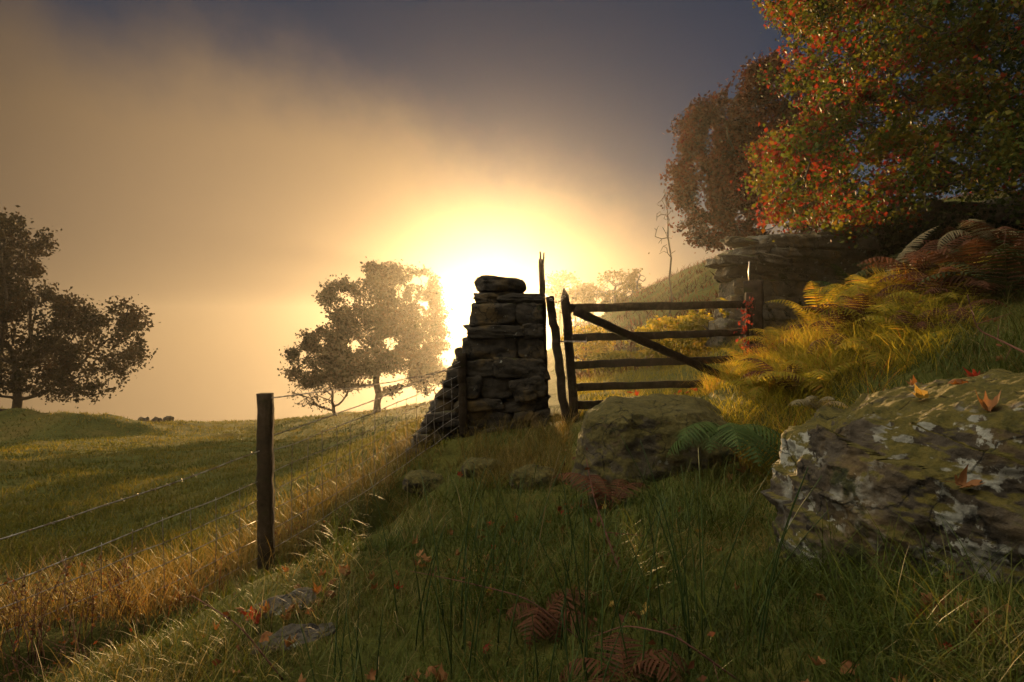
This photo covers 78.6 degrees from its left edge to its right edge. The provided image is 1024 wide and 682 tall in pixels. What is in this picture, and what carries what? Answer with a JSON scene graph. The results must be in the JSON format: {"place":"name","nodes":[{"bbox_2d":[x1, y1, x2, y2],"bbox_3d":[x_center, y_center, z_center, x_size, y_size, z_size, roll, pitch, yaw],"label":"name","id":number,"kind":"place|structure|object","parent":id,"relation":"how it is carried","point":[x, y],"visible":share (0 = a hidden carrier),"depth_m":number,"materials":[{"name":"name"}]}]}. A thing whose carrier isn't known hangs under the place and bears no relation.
{"place":"outdoors","nodes":[
{"label":"outdoors","id":0,"kind":"place"},
{"bbox_2d":[0,193,1023,681],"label":"ground","id":1,"kind":"structure","parent":0,"point":[452,451],"depth_m":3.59,"materials":[{"name":"plant"}]},
{"bbox_2d":[0,537,102,670],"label":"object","id":2,"kind":"object","parent":1,"relation":"on","point":[40,624],"visible":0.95,"depth_m":2.65,"materials":[{"name":"brown plant"}]},
{"bbox_2d":[0,615,110,681],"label":"dock stalks","id":3,"kind":"object","parent":1,"relation":"on","point":[6,675],"visible":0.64,"depth_m":2.23,"materials":[{"name":"brown plant"}]},
{"bbox_2d":[0,583,142,681],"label":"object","id":4,"kind":"object","parent":1,"relation":"on","point":[74,631],"visible":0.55,"depth_m":2.44,"materials":[{"name":"brown plant"}]},
{"bbox_2d":[0,205,160,411],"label":"oak tree","id":5,"kind":"object","parent":1,"relation":"on","point":[67,313],"visible":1,"depth_m":30.77,"materials":[{"name":"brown plant"}]},
{"bbox_2d":[26,535,150,619],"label":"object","id":6,"kind":"object","parent":1,"relation":"on","point":[117,578],"visible":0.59,"depth_m":3.24,"materials":[{"name":"brown plant"}]},
{"bbox_2d":[0,400,458,574],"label":"pasture grass","id":7,"kind":"structure","parent":1,"relation":"on","point":[14,546],"depth_m":8.92,"materials":[{"name":"plant"}]},
{"bbox_2d":[180,593,292,680],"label":"bramble","id":8,"kind":"object","parent":1,"relation":"on","point":[225,614],"visible":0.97,"depth_m":1.90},
{"bbox_2d":[256,393,274,571],"bbox_3d":[-1.616,0.970,4.098,0.102,1.255,0.096,0,0,0],"label":"fence post","id":9,"kind":"object","parent":1,"relation":"on","point":[265,447],"visible":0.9,"depth_m":4.06,"materials":[{"name":"brown wood"}]},
{"bbox_2d":[0,481,257,633],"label":"wire netting","id":10,"kind":"object","parent":9,"relation":"attached to","point":[132,532],"visible":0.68,"depth_m":3.42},
{"bbox_2d":[0,450,259,539],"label":"barbed wire","id":11,"kind":"object","parent":9,"relation":"attached to","point":[124,498],"visible":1,"depth_m":3.24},
{"bbox_2d":[271,366,459,397],"bbox_3d":[-1.032,0.310,5.079,0.016,0.127,2.303,0,0,27],"label":"plain wire","id":12,"kind":"object","parent":9,"relation":"attached to","point":[358,387],"visible":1,"depth_m":4.76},
{"bbox_2d":[273,376,458,547],"bbox_3d":[-1.034,0.838,5.120,0.025,1.028,2.340,0,0,26],"label":"wire netting","id":13,"kind":"object","parent":9,"relation":"attached to","point":[292,444],"visible":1,"depth_m":4.73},
{"bbox_2d":[274,362,458,434],"bbox_3d":[-1.025,0.404,5.104,0.032,0.421,2.336,0,0,27],"label":"barbed wire","id":14,"kind":"object","parent":9,"relation":"attached to","point":[361,404],"visible":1,"depth_m":4.80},
{"bbox_2d":[239,587,318,623],"bbox_3d":[-0.890,1.034,2.406,0.298,0.115,0.130,0,0,-25],"label":"stone","id":15,"kind":"object","parent":1,"relation":"on","point":[281,598],"visible":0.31,"depth_m":2.40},
{"bbox_2d":[250,622,335,654],"bbox_3d":[-0.751,1.042,2.146,0.309,0.110,0.127,0,0,-31],"label":"stone","id":16,"kind":"object","parent":1,"relation":"on","point":[291,629],"visible":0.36,"depth_m":2.15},
{"bbox_2d":[274,505,348,556],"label":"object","id":17,"kind":"object","parent":1,"relation":"on","point":[322,530],"visible":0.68,"depth_m":4.41,"materials":[{"name":"brown plant"}]},
{"bbox_2d":[287,367,368,415],"bbox_3d":[-10.979,3.036,36.975,4.965,3.399,2.655,0,0,0],"label":"thorn tree","id":18,"kind":"object","parent":1,"relation":"on","point":[313,402],"visible":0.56,"depth_m":36.87,"materials":[{"name":"brown plant"}]},
{"bbox_2d":[296,575,382,681],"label":"rush clump","id":19,"kind":"object","parent":1,"relation":"on","point":[357,649],"visible":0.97,"depth_m":1.77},
{"bbox_2d":[277,256,452,412],"bbox_3d":[-8.420,-0.201,35.980,10.289,9.171,4.488,0,0,0],"label":"oak tree","id":20,"kind":"object","parent":1,"relation":"on","point":[334,357],"visible":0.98,"depth_m":35.40,"materials":[{"name":"brown plant"}]},
{"bbox_2d":[402,470,444,494],"bbox_3d":[-0.783,1.284,5.702,0.417,0.224,0.360,0,0,0],"label":"stone","id":21,"kind":"object","parent":1,"relation":"on","point":[415,482],"visible":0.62,"depth_m":5.56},
{"bbox_2d":[369,462,485,650],"bbox_3d":[-0.311,0.750,2.242,0.395,0.602,0.487,0,0,22],"label":"rush clump","id":22,"kind":"object","parent":1,"relation":"on","point":[420,603],"visible":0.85,"depth_m":2.23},
{"bbox_2d":[405,347,481,457],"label":"rubble wall","id":23,"kind":"structure","parent":1,"relation":"on","point":[439,401],"depth_m":6.30,"materials":[{"name":"stone"}]},
{"bbox_2d":[457,353,468,435],"bbox_3d":[-0.480,0.528,6.180,0.115,0.817,0.097,0,0,0],"label":"fence post","id":24,"kind":"object","parent":1,"relation":"on","point":[462,393],"visible":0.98,"depth_m":6.14,"materials":[{"name":"brown wood"}]},
{"bbox_2d":[460,457,504,477],"bbox_3d":[-0.238,1.072,5.004,0.346,0.274,0.264,0,0,-12],"label":"stone","id":25,"kind":"object","parent":1,"relation":"on","point":[478,461],"visible":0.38,"depth_m":4.92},
{"bbox_2d":[430,456,565,681],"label":"rush clump","id":26,"kind":"object","parent":1,"relation":"on","point":[464,641],"visible":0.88,"depth_m":2.04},
{"bbox_2d":[411,566,585,643],"bbox_3d":[-0.065,0.922,2.167,0.672,0.238,0.117,0,0,20],"label":"bramble","id":27,"kind":"object","parent":1,"relation":"on","point":[498,610],"visible":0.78,"depth_m":2.12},
{"bbox_2d":[461,275,550,437],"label":"stone pier","id":28,"kind":"structure","parent":1,"relation":"on","point":[507,373],"depth_m":6.19,"materials":[{"name":"stone"}]},
{"bbox_2d":[0,289,1023,681],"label":"dry grass","id":29,"kind":"structure","parent":1,"relation":"on","point":[154,575],"depth_m":3.90,"materials":[{"name":"plant"}]},
{"bbox_2d":[464,448,560,591],"bbox_3d":[0.025,0.799,2.749,0.476,0.606,0.212,0,0,-22],"label":"rush clump","id":30,"kind":"object","parent":1,"relation":"on","point":[510,524],"visible":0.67,"depth_m":2.70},
{"bbox_2d":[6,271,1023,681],"bbox_3d":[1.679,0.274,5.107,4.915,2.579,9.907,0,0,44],"label":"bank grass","id":31,"kind":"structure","parent":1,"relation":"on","point":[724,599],"depth_m":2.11,"materials":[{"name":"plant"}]},
{"bbox_2d":[255,631,272,642],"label":"fallen leaf","id":32,"kind":"object","parent":31,"relation":"on","point":[263,635],"visible":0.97,"depth_m":2.06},
{"bbox_2d":[432,662,448,681],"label":"fallen leaf","id":33,"kind":"object","parent":31,"relation":"on","point":[442,673],"visible":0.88,"depth_m":1.82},
{"bbox_2d":[828,660,858,675],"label":"fallen leaf","id":34,"kind":"object","parent":31,"relation":"on","point":[848,663],"visible":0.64,"depth_m":1.56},
{"bbox_2d":[923,594,943,621],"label":"fallen leaf","id":35,"kind":"object","parent":31,"relation":"on","point":[929,600],"visible":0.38,"depth_m":1.68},
{"bbox_2d":[509,464,556,489],"bbox_3d":[0.151,1.056,4.602,0.368,0.283,0.318,0,0,0],"label":"stone","id":36,"kind":"object","parent":1,"relation":"on","point":[545,477],"visible":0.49,"depth_m":4.49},
{"bbox_2d":[538,251,548,408],"bbox_3d":[0.320,-0.005,6.301,0.107,1.792,0.068,0,0,0],"label":"split pole","id":37,"kind":"object","parent":1,"relation":"on","point":[541,278],"visible":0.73,"depth_m":6.28,"materials":[{"name":"brown wood"}]},
{"bbox_2d":[505,588,601,648],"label":"dead bracken","id":38,"kind":"object","parent":1,"relation":"on","point":[539,614],"visible":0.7,"depth_m":2.20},
{"bbox_2d":[545,296,570,424],"bbox_3d":[0.459,0.199,6.200,0.259,1.288,0.088,0,0,0],"label":"leaning post","id":39,"kind":"object","parent":1,"relation":"on","point":[558,359],"visible":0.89,"depth_m":6.17,"materials":[{"name":"brown wood"}]},
{"bbox_2d":[545,270,582,336],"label":"misty tree","id":40,"kind":"object","parent":1,"relation":"on","point":[558,286],"visible":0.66,"depth_m":57.83,"materials":[{"name":"yellow plant"}]},
{"bbox_2d":[524,590,618,681],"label":"rush clump","id":41,"kind":"object","parent":1,"relation":"on","point":[569,673],"visible":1,"depth_m":1.64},
{"bbox_2d":[547,301,595,333],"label":"misty tree","id":42,"kind":"object","parent":1,"relation":"on","point":[576,323],"visible":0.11,"depth_m":63.42,"materials":[{"name":"yellow plant"}]},
{"bbox_2d":[566,280,607,324],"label":"misty tree","id":43,"kind":"object","parent":1,"relation":"on","point":[587,295],"visible":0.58,"depth_m":61.26,"materials":[{"name":"brown plant"}]},
{"bbox_2d":[560,324,615,360],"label":"gateway bush","id":44,"kind":"object","parent":1,"relation":"on","point":[582,354],"visible":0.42,"depth_m":16.84,"materials":[{"name":"yellow plant"}]},
{"bbox_2d":[554,472,649,509],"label":"dead bracken","id":45,"kind":"object","parent":1,"relation":"on","point":[599,490],"visible":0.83,"depth_m":3.75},
{"bbox_2d":[563,447,644,584],"bbox_3d":[0.418,0.731,2.629,0.227,0.488,0.564,0,0,-42],"label":"bramble","id":46,"kind":"object","parent":1,"relation":"on","point":[598,524],"visible":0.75,"depth_m":2.65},
{"bbox_2d":[585,482,626,508],"bbox_3d":[0.583,1.011,3.901,0.275,0.238,0.231,0,0,0],"label":"stone","id":47,"kind":"object","parent":1,"relation":"on","point":[592,504],"visible":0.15,"depth_m":3.84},
{"bbox_2d":[539,495,679,681],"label":"rush clump","id":48,"kind":"object","parent":1,"relation":"on","point":[581,648],"visible":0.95,"depth_m":1.77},
{"bbox_2d":[576,349,643,375],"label":"gateway bush","id":49,"kind":"object","parent":1,"relation":"on","point":[605,355],"visible":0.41,"depth_m":12.77,"materials":[{"name":"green plant"}]},
{"bbox_2d":[560,474,667,663],"bbox_3d":[0.294,0.713,1.939,0.311,0.678,0.310,0,0,0],"label":"rush clump","id":50,"kind":"object","parent":1,"relation":"on","point":[566,578],"visible":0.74,"depth_m":1.94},
{"bbox_2d":[592,268,641,313],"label":"misty tree","id":51,"kind":"object","parent":1,"relation":"on","point":[609,293],"visible":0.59,"depth_m":56.85,"materials":[{"name":"brown plant"}]},
{"bbox_2d":[559,632,689,681],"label":"dead bracken","id":52,"kind":"object","parent":1,"relation":"on","point":[654,662],"visible":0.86,"depth_m":1.77,"materials":[{"name":"plant"}]},
{"bbox_2d":[613,268,655,299],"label":"misty tree","id":53,"kind":"object","parent":1,"relation":"on","point":[631,279],"visible":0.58,"depth_m":53.82,"materials":[{"name":"brown plant"}]},
{"bbox_2d":[570,393,743,490],"bbox_3d":[1.013,0.835,4.576,1.204,0.867,0.940,0,0,0],"label":"boulder","id":54,"kind":"object","parent":1,"relation":"on","point":[654,423],"visible":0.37,"depth_m":4.18,"materials":[{"name":"stone"}]},
{"bbox_2d":[560,288,755,422],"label":"field gate","id":55,"kind":"structure","parent":1,"relation":"on","point":[581,311],"depth_m":6.55,"materials":[{"name":"brown wood"}]},
{"bbox_2d":[581,604,741,681],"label":"bramble","id":56,"kind":"object","parent":1,"relation":"on","point":[691,664],"visible":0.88,"depth_m":1.70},
{"bbox_2d":[648,189,674,316],"bbox_3d":[4.857,-2.754,20.004,0.687,4.234,0.839,0,0,40],"label":"birch sapling","id":57,"kind":"object","parent":1,"relation":"on","point":[667,232],"visible":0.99,"depth_m":20.01,"materials":[{"name":"brown plant"}]},
{"bbox_2d":[622,315,711,367],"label":"gateway bush","id":58,"kind":"object","parent":1,"relation":"on","point":[681,348],"visible":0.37,"depth_m":11.29,"materials":[{"name":"yellow plant"}]},
{"bbox_2d":[623,463,774,649],"bbox_3d":[0.605,0.677,2.010,0.452,0.584,0.258,0,0,0],"label":"rush clump","id":59,"kind":"object","parent":1,"relation":"on","point":[684,591],"visible":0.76,"depth_m":2.06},
{"bbox_2d":[679,297,729,351],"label":"gateway bush","id":60,"kind":"object","parent":1,"relation":"on","point":[694,317],"visible":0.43,"depth_m":10.74,"materials":[{"name":"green plant"}]},
{"bbox_2d":[666,422,780,466],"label":"fern","id":61,"kind":"object","parent":1,"relation":"on","point":[759,437],"visible":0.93,"depth_m":3.73,"materials":[{"name":"plant"}]},
{"bbox_2d":[621,436,828,664],"bbox_3d":[0.657,0.617,1.884,0.515,0.669,0.419,0,0,38],"label":"rush clump","id":62,"kind":"object","parent":1,"relation":"on","point":[768,593],"visible":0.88,"depth_m":1.86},
{"bbox_2d":[720,348,744,367],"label":"fern","id":63,"kind":"object","parent":1,"relation":"on","point":[733,352],"visible":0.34,"depth_m":6.27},
{"bbox_2d":[733,297,755,356],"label":"bramble","id":64,"kind":"object","parent":1,"relation":"on","point":[744,330],"visible":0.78,"depth_m":6.90,"materials":[{"name":"red plant"}]},
{"bbox_2d":[711,375,794,400],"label":"fern","id":65,"kind":"object","parent":1,"relation":"on","point":[749,386],"visible":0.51,"depth_m":4.88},
{"bbox_2d":[743,261,763,353],"bbox_3d":[2.824,-0.034,7.301,0.236,1.792,0.153,0,0,25],"label":"gate post","id":66,"kind":"object","parent":1,"relation":"on","point":[755,287],"visible":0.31,"depth_m":7.22,"materials":[{"name":"brown wood"}]},
{"bbox_2d":[730,357,779,376],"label":"fern","id":67,"kind":"object","parent":1,"relation":"on","point":[738,366],"visible":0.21,"depth_m":5.48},
{"bbox_2d":[659,43,856,252],"bbox_3d":[6.925,-4.521,17.501,5.685,7.078,3.198,0,0,0],"label":"beech tree","id":68,"kind":"object","parent":1,"relation":"on","point":[725,198],"visible":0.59,"depth_m":17.04,"materials":[{"name":"brown plant"}]},
{"bbox_2d":[720,354,812,372],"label":"fern","id":69,"kind":"object","parent":1,"relation":"on","point":[775,365],"visible":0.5,"depth_m":5.30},
{"bbox_2d":[737,326,801,344],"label":"fern","id":70,"kind":"object","parent":1,"relation":"on","point":[777,331],"visible":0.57,"depth_m":6.64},
{"bbox_2d":[745,337,795,357],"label":"fern","id":71,"kind":"object","parent":1,"relation":"on","point":[758,344],"visible":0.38,"depth_m":5.79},
{"bbox_2d":[740,360,807,396],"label":"fern","id":72,"kind":"object","parent":1,"relation":"on","point":[789,362],"visible":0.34,"depth_m":4.85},
{"bbox_2d":[739,358,812,394],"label":"fern","id":73,"kind":"object","parent":1,"relation":"on","point":[757,372],"visible":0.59,"depth_m":4.72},
{"bbox_2d":[563,187,1020,380],"bbox_3d":[21.672,-3.403,27.982,41.558,9.085,32.690,0,0,0],"label":"hill bracken","id":74,"kind":"object","parent":1,"relation":"on","point":[629,327],"visible":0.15,"depth_m":23.14,"materials":[{"name":"brown plant"}]},
{"bbox_2d":[749,371,842,404],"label":"fern","id":75,"kind":"object","parent":1,"relation":"on","point":[815,383],"visible":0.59,"depth_m":4.41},
{"bbox_2d":[767,281,850,322],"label":"fern","id":76,"kind":"object","parent":1,"relation":"on","point":[803,311],"visible":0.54,"depth_m":6.64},
{"bbox_2d":[766,361,872,395],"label":"fern","id":77,"kind":"object","parent":1,"relation":"on","point":[817,375],"visible":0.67,"depth_m":4.33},
{"bbox_2d":[797,306,869,331],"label":"fern","id":78,"kind":"object","parent":1,"relation":"on","point":[831,317],"visible":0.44,"depth_m":5.23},
{"bbox_2d":[807,321,860,358],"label":"fern","id":79,"kind":"object","parent":1,"relation":"on","point":[836,334],"visible":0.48,"depth_m":4.90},
{"bbox_2d":[814,263,868,293],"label":"fern","id":80,"kind":"object","parent":1,"relation":"on","point":[828,283],"visible":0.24,"depth_m":7.56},
{"bbox_2d":[815,293,885,330],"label":"fern","id":81,"kind":"object","parent":1,"relation":"on","point":[860,310],"visible":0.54,"depth_m":4.86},
{"bbox_2d":[802,273,912,308],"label":"fern","id":82,"kind":"object","parent":1,"relation":"on","point":[851,291],"visible":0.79,"depth_m":5.72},
{"bbox_2d":[704,194,1023,354],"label":"bank wall","id":83,"kind":"structure","parent":1,"relation":"on","point":[784,266],"depth_m":10.30,"materials":[{"name":"stone"}]},
{"bbox_2d":[849,202,1023,268],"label":"ivy","id":84,"kind":"object","parent":83,"relation":"attached to","point":[894,246],"visible":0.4,"depth_m":10.38,"materials":[{"name":"green plant"}]},
{"bbox_2d":[813,303,918,332],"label":"fern","id":85,"kind":"object","parent":1,"relation":"on","point":[885,311],"visible":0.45,"depth_m":4.81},
{"bbox_2d":[835,337,901,368],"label":"fern","id":86,"kind":"object","parent":1,"relation":"on","point":[875,354],"visible":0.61,"depth_m":4.26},
{"bbox_2d":[730,0,1023,248],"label":"maple tree","id":87,"kind":"object","parent":1,"relation":"on","point":[910,145],"visible":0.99,"depth_m":7.38,"materials":[{"name":"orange plant"}]},
{"bbox_2d":[761,368,1023,583],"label":"boulder","id":88,"kind":"object","parent":1,"relation":"on","point":[877,455],"visible":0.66,"depth_m":2.03,"materials":[{"name":"stone"}]},
{"bbox_2d":[789,396,847,409],"bbox_3d":[1.530,0.323,3.156,0.292,0.103,0.237,0,0,0],"label":"rock","id":89,"kind":"object","parent":88,"relation":"on","point":[808,400],"visible":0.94,"depth_m":3.14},
{"bbox_2d":[910,383,929,397],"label":"fallen leaf","id":90,"kind":"object","parent":88,"relation":"on","point":[919,393],"visible":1,"depth_m":2.29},
{"bbox_2d":[948,465,984,487],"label":"fallen leaf","id":91,"kind":"object","parent":88,"relation":"on","point":[961,480],"visible":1,"depth_m":1.86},
{"bbox_2d":[962,366,984,376],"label":"fallen leaf","id":92,"kind":"object","parent":88,"relation":"on","point":[973,373],"visible":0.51,"depth_m":3.21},
{"bbox_2d":[975,390,1000,411],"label":"fallen leaf","id":93,"kind":"object","parent":88,"relation":"on","point":[986,403],"visible":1,"depth_m":1.95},
{"bbox_2d":[850,252,934,279],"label":"fern","id":94,"kind":"object","parent":1,"relation":"on","point":[876,267],"visible":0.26,"depth_m":6.61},
{"bbox_2d":[875,297,942,321],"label":"fern","id":95,"kind":"object","parent":1,"relation":"on","point":[897,308],"visible":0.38,"depth_m":4.53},
{"bbox_2d":[873,293,944,308],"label":"fern","id":96,"kind":"object","parent":1,"relation":"on","point":[884,294],"visible":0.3,"depth_m":4.89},
{"bbox_2d":[885,226,938,275],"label":"fern","id":97,"kind":"object","parent":1,"relation":"on","point":[905,250],"visible":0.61,"depth_m":6.12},
{"bbox_2d":[857,235,971,280],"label":"fern","id":98,"kind":"object","parent":1,"relation":"on","point":[915,256],"visible":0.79,"depth_m":5.53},
{"bbox_2d":[855,315,976,351],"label":"fern","id":99,"kind":"object","parent":1,"relation":"on","point":[889,321],"visible":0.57,"depth_m":4.09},
{"bbox_2d":[874,265,980,297],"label":"fern","id":100,"kind":"object","parent":1,"relation":"on","point":[942,284],"visible":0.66,"depth_m":4.89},
{"bbox_2d":[889,310,979,332],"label":"fern","id":101,"kind":"object","parent":1,"relation":"on","point":[923,323],"visible":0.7,"depth_m":4.23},
{"bbox_2d":[883,291,985,306],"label":"fern","id":102,"kind":"object","parent":1,"relation":"on","point":[945,294],"visible":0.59,"depth_m":4.71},
{"bbox_2d":[904,227,986,267],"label":"fern","id":103,"kind":"object","parent":1,"relation":"on","point":[942,239],"visible":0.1,"depth_m":6.83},
{"bbox_2d":[914,299,1009,323],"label":"fern","id":104,"kind":"object","parent":1,"relation":"on","point":[961,309],"visible":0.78,"depth_m":4.23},
{"bbox_2d":[916,242,1012,270],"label":"fern","id":105,"kind":"object","parent":1,"relation":"on","point":[954,256],"visible":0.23,"depth_m":5.30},
{"bbox_2d":[908,237,1023,294],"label":"fern","id":106,"kind":"object","parent":1,"relation":"on","point":[976,260],"visible":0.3,"depth_m":4.70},
{"bbox_2d":[923,280,1015,303],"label":"fern","id":107,"kind":"object","parent":1,"relation":"on","point":[986,285],"visible":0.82,"depth_m":4.53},
{"bbox_2d":[918,244,1023,302],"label":"fern","id":108,"kind":"object","parent":1,"relation":"on","point":[999,281],"visible":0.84,"depth_m":4.47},
{"bbox_2d":[937,219,1019,249],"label":"fern","id":109,"kind":"object","parent":1,"relation":"on","point":[966,233],"visible":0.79,"depth_m":5.33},
{"bbox_2d":[934,231,1023,264],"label":"fern","id":110,"kind":"object","parent":1,"relation":"on","point":[978,247],"visible":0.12,"depth_m":5.54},
{"bbox_2d":[940,220,1023,271],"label":"fern","id":111,"kind":"object","parent":1,"relation":"on","point":[996,231],"visible":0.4,"depth_m":5.15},
{"bbox_2d":[954,233,1023,247],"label":"dead bracken","id":112,"kind":"object","parent":1,"relation":"on","point":[987,242],"visible":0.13,"depth_m":5.93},
{"bbox_2d":[957,251,1023,290],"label":"fern","id":113,"kind":"object","parent":1,"relation":"on","point":[986,252],"visible":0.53,"depth_m":4.49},
{"bbox_2d":[965,236,1023,266],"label":"fern","id":114,"kind":"object","parent":1,"relation":"on","point":[1011,244],"visible":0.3,"depth_m":5.09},
{"bbox_2d":[967,295,1023,361],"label":"bramble","id":115,"kind":"object","parent":1,"relation":"on","point":[1006,343],"visible":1,"depth_m":3.24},
{"bbox_2d":[0,0,1023,421],"label":"sky","id":116,"kind":"structure","parent":0,"point":[214,163],"materials":[{"name":"grey"}]},
{"bbox_2d":[568,248,1010,485],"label":"ferns","id":117,"kind":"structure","parent":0,"point":[802,341],"depth_m":4.64,"materials":[{"name":"yellow plant"}]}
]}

